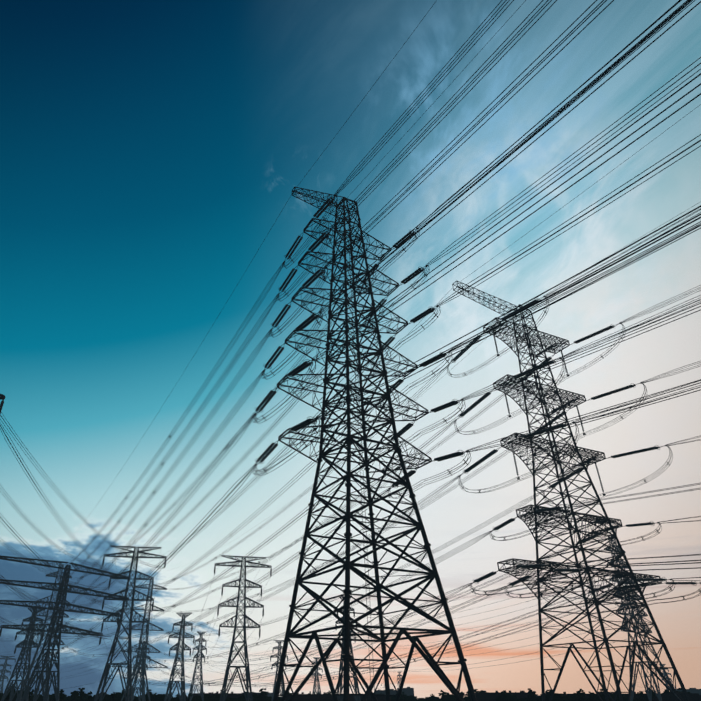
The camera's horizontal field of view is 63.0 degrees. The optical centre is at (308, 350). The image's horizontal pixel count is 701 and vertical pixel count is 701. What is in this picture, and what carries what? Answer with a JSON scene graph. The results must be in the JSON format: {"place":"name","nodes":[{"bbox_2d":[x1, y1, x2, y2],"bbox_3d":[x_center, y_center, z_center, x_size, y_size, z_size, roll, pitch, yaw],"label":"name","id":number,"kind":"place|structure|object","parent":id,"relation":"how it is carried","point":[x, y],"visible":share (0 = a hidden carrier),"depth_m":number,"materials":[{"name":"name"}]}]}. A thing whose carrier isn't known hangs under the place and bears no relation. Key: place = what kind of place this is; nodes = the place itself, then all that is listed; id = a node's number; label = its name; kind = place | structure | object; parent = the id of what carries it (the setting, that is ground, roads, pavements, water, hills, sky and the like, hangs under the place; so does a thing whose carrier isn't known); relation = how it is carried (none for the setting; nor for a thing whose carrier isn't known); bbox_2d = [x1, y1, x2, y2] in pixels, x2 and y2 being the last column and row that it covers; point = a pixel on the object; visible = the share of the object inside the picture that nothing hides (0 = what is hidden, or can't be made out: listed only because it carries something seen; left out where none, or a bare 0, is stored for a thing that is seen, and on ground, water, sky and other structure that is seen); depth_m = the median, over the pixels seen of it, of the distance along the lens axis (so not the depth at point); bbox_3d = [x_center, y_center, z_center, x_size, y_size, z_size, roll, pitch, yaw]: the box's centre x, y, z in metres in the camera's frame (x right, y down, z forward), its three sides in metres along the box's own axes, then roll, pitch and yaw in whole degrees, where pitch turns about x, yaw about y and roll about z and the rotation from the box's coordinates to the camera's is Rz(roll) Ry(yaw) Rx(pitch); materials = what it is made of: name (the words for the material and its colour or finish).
{"place":"outdoors","nodes":[
{"label":"outdoors","id":0,"kind":"place"},
{"bbox_2d":[0,0,700,698],"label":"sky","id":1,"kind":"structure","parent":0,"point":[150,150],"materials":[{"name":"blue"}]},
{"label":"ground","id":2,"kind":"structure","parent":0,"visible":0},
{"bbox_2d":[0,686,689,700],"bbox_3d":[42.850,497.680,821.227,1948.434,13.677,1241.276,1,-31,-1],"label":"tree","id":3,"kind":"object","parent":2,"relation":"on","point":[118,696],"depth_m":472.84,"materials":[{"name":"black plant"}]},
{"bbox_2d":[0,187,690,700],"bbox_3d":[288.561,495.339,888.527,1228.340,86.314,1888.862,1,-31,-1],"label":"pylon steel","id":4,"kind":"object","parent":2,"relation":"on","point":[346,621],"visible":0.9,"depth_m":101.18,"materials":[{"name":"black metal"}]},
{"bbox_2d":[0,0,700,690],"bbox_3d":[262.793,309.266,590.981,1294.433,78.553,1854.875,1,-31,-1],"label":"conductors","id":5,"kind":"object","parent":4,"relation":"on","point":[504,158],"visible":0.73,"depth_m":91.76,"materials":[{"name":"metal"}]},
{"bbox_2d":[44,194,700,686],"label":"line hardware","id":6,"kind":"object","parent":4,"relation":"on","point":[388,442],"visible":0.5,"depth_m":102.05,"materials":[{"name":"metal"}]},
{"bbox_2d":[256,198,696,595],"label":"insulators","id":7,"kind":"object","parent":4,"relation":"on","point":[268,451],"visible":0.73,"depth_m":101.24,"materials":[{"name":"black glass"}]},
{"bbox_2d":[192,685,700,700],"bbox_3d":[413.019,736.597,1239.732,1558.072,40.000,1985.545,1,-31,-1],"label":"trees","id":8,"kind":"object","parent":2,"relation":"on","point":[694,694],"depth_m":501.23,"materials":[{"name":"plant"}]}
]}

